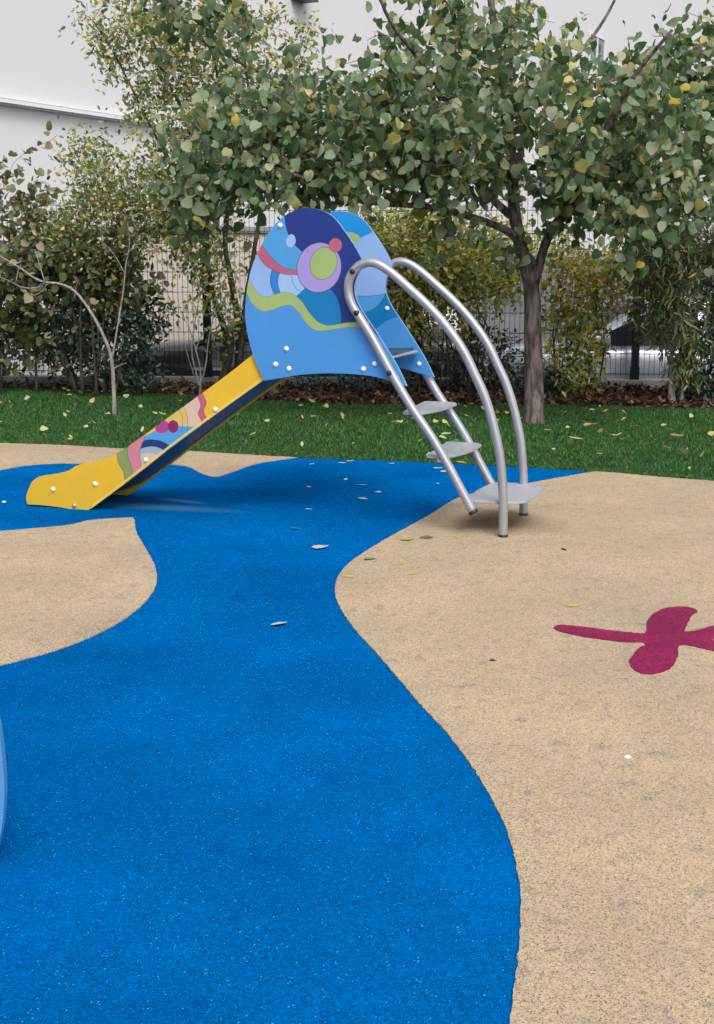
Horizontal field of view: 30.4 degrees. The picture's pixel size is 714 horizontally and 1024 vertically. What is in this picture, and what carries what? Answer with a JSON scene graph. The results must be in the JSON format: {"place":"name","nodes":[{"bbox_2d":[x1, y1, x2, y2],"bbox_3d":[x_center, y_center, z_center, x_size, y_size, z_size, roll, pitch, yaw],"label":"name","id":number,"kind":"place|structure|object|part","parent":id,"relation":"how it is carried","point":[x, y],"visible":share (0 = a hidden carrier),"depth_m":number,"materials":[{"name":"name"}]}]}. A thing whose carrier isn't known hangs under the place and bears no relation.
{"place":"outdoors","nodes":[
{"label":"outdoors","id":0,"kind":"place"},
{"bbox_2d":[0,458,592,1023],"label":"blue rubber surface","id":1,"kind":"object","parent":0,"point":[228,802],"visible":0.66,"depth_m":3.20,"materials":[{"name":"blue rubber"}]},
{"bbox_2d":[0,717,7,843],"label":"play panel","id":2,"kind":"object","parent":1,"relation":"on","point":[3,787],"visible":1,"depth_m":2.79,"materials":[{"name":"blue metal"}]},
{"bbox_2d":[0,517,156,665],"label":"sand rubber surface","id":3,"kind":"object","parent":1,"relation":"on","point":[63,586],"visible":1,"depth_m":5.30,"materials":[{"name":"beige rubber"}]},
{"bbox_2d":[0,443,297,476],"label":"sand rubber surface","id":4,"kind":"object","parent":1,"relation":"on","point":[211,464],"visible":0.79,"depth_m":8.58,"materials":[{"name":"beige rubber"}]},
{"bbox_2d":[26,208,541,537],"bbox_3d":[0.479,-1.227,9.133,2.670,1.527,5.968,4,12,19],"label":"toddler slide","id":5,"kind":"object","parent":1,"relation":"on","point":[318,301],"visible":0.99,"depth_m":6.34,"materials":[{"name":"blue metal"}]},
{"bbox_2d":[312,545,327,547],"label":"fallen leaf","id":6,"kind":"object","parent":1,"relation":"on","point":[318,546],"visible":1,"depth_m":5.94,"materials":[{"name":"beige plant"}]},
{"bbox_2d":[0,387,713,480],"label":"lawn","id":7,"kind":"structure","parent":0,"point":[373,444],"depth_m":9.79,"materials":[{"name":"plant"}]},
{"bbox_2d":[40,425,48,430],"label":"fallen leaf","id":8,"kind":"object","parent":7,"relation":"on","point":[42,428],"visible":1,"depth_m":9.82,"materials":[{"name":"yellow plant"}]},
{"bbox_2d":[0,214,164,415],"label":"bare sapling","id":9,"kind":"object","parent":7,"relation":"on","point":[128,223],"visible":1,"depth_m":10.70,"materials":[{"name":"brown plant"}]},
{"bbox_2d":[104,0,713,424],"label":"broadleaf tree","id":10,"kind":"object","parent":7,"relation":"on","point":[410,150],"visible":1,"depth_m":9.58,"materials":[{"name":"green plant"}]},
{"bbox_2d":[681,448,688,454],"bbox_3d":[2.142,-0.395,8.604,0.057,0.064,0.005,25,51,17],"label":"fallen leaf","id":11,"kind":"object","parent":7,"relation":"on","point":[684,451],"visible":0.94,"depth_m":8.60,"materials":[{"name":"green plant"}]},
{"bbox_2d":[3,386,713,408],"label":"planting bed","id":12,"kind":"object","parent":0,"point":[461,403],"visible":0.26,"depth_m":12.06,"materials":[{"name":"brown soil"}]},
{"bbox_2d":[0,112,170,395],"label":"brownish shrub","id":13,"kind":"object","parent":12,"relation":"on","point":[35,311],"visible":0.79,"depth_m":12.27,"materials":[{"name":"green plant"}]},
{"bbox_2d":[0,284,179,396],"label":"evergreen shrub","id":14,"kind":"object","parent":12,"relation":"on","point":[142,336],"visible":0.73,"depth_m":12.47,"materials":[{"name":"green plant"}]},
{"bbox_2d":[14,105,182,396],"bbox_3d":[-2.330,-2.369,12.112,1.495,2.687,1.385,-7,13,-34],"label":"mottled shrub","id":15,"kind":"object","parent":12,"relation":"on","point":[105,191],"visible":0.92,"depth_m":11.96,"materials":[{"name":"green plant"}]},
{"bbox_2d":[58,0,333,380],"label":"mottled tree","id":16,"kind":"object","parent":12,"relation":"on","point":[238,321],"visible":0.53,"depth_m":12.27,"materials":[{"name":"green plant"}]},
{"bbox_2d":[177,273,229,394],"bbox_3d":[-1.382,-1.609,11.935,0.476,1.096,0.067,0,11,0],"label":"bare sapling","id":17,"kind":"object","parent":12,"relation":"on","point":[199,384],"visible":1,"depth_m":11.93,"materials":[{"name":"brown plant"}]},
{"bbox_2d":[275,377,291,387],"bbox_3d":[-0.830,-1.354,12.890,0.371,0.471,0.406,-7,13,-33],"label":"leafy tuft","id":18,"kind":"object","parent":12,"relation":"on","point":[282,382],"visible":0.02,"depth_m":12.86,"materials":[{"name":"green plant"}]},
{"bbox_2d":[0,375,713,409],"bbox_3d":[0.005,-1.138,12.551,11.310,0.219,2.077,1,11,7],"label":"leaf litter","id":19,"kind":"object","parent":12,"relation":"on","point":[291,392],"visible":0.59,"depth_m":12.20,"materials":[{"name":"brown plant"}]},
{"bbox_2d":[286,312,523,393],"bbox_3d":[0.495,-1.456,12.695,2.497,0.943,0.828,0,11,0],"label":"evergreen shrub","id":20,"kind":"object","parent":12,"relation":"on","point":[455,371],"visible":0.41,"depth_m":12.66,"materials":[{"name":"green plant"}]},
{"bbox_2d":[338,192,551,396],"bbox_3d":[0.435,-2.056,12.299,2.799,2.002,1.401,0,11,0],"label":"forsythia shrub","id":21,"kind":"object","parent":12,"relation":"on","point":[453,280],"visible":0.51,"depth_m":12.13,"materials":[{"name":"green plant"}]},
{"bbox_2d":[508,350,573,398],"bbox_3d":[1.690,-1.208,12.180,0.668,0.577,0.597,4,12,20],"label":"evergreen shrub","id":22,"kind":"object","parent":12,"relation":"on","point":[549,390],"visible":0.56,"depth_m":12.07,"materials":[{"name":"green plant"}]},
{"bbox_2d":[549,367,590,403],"bbox_3d":[1.959,-1.141,11.918,0.377,0.346,0.315,10,15,43],"label":"leafy tuft","id":23,"kind":"object","parent":12,"relation":"on","point":[570,381],"visible":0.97,"depth_m":11.87,"materials":[{"name":"green plant"}]},
{"bbox_2d":[534,223,641,396],"bbox_3d":[2.164,-1.812,12.160,1.134,1.694,0.951,0,11,0],"label":"golden shrub","id":24,"kind":"object","parent":12,"relation":"on","point":[567,316],"visible":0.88,"depth_m":12.10,"materials":[{"name":"green plant"}]},
{"bbox_2d":[611,202,713,404],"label":"willow leaved shrub","id":25,"kind":"object","parent":12,"relation":"on","point":[664,298],"visible":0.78,"depth_m":11.50,"materials":[{"name":"green plant"}]},
{"bbox_2d":[667,229,713,402],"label":"evergreen shrub","id":26,"kind":"object","parent":12,"relation":"on","point":[707,392],"visible":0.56,"depth_m":11.78,"materials":[{"name":"green plant"}]},
{"bbox_2d":[335,471,713,1023],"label":"sand rubber surface","id":27,"kind":"object","parent":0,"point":[543,724],"visible":0.91,"depth_m":3.85,"materials":[{"name":"beige rubber"}]},
{"bbox_2d":[553,606,713,674],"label":"dragonfly marking","id":28,"kind":"object","parent":27,"relation":"on","point":[664,636],"visible":1,"depth_m":4.54,"materials":[{"name":"rubber"}]},
{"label":"ground","id":29,"kind":"structure","parent":0,"visible":0},
{"bbox_2d":[2,375,703,389],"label":"fence kerb","id":30,"kind":"structure","parent":29,"relation":"on","point":[652,383],"depth_m":13.29,"materials":[{"name":"concrete"}]},
{"bbox_2d":[0,197,711,379],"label":"fence","id":31,"kind":"object","parent":30,"relation":"on","point":[634,367],"visible":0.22,"depth_m":13.19,"materials":[{"name":"black metal"}]},
{"bbox_2d":[0,0,713,374],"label":"building","id":32,"kind":"structure","parent":29,"relation":"on","point":[46,72],"depth_m":18.78,"materials":[{"name":"white paint"}]},
{"bbox_2d":[589,31,605,67],"bbox_3d":[6.753,-12.987,37.073,0.070,0.870,1.420,6,12,27],"label":"window","id":33,"kind":"structure","parent":32,"relation":"in","point":[600,40],"depth_m":37.13,"materials":[{"name":"grey"}]},
{"label":"road","id":34,"kind":"structure","parent":0,"visible":0},
{"bbox_2d":[42,227,271,374],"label":"boundary wall","id":35,"kind":"structure","parent":34,"relation":"on","point":[175,332],"depth_m":16.26,"materials":[{"name":"paint"}]},
{"bbox_2d":[110,297,480,376],"bbox_3d":[-0.666,-1.736,14.804,4.106,1.494,1.968,0,11,0],"label":"parked car","id":36,"kind":"object","parent":34,"relation":"on","point":[178,343],"visible":0.05,"depth_m":13.96,"materials":[{"name":"grey paint"}]},
{"bbox_3d":[-0.952,-2.027,13.958,1.141,0.390,0.157,0,11,0],"label":"window","id":37,"kind":"part","parent":36,"relation":"part of","materials":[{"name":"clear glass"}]},
{"bbox_2d":[386,254,713,349],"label":"boundary wall","id":38,"kind":"structure","parent":34,"relation":"on","point":[517,320],"depth_m":16.72,"materials":[{"name":"concrete"}]},
{"bbox_2d":[465,290,713,378],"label":"parked car","id":39,"kind":"object","parent":34,"relation":"on","point":[648,371],"visible":0.1,"depth_m":13.30,"materials":[{"name":"grey paint"}]},
{"bbox_3d":[2.901,-1.899,13.297,1.141,0.390,0.152,0,11,0],"label":"window","id":40,"kind":"part","parent":39,"relation":"part of","materials":[{"name":"black glass"}]}
]}

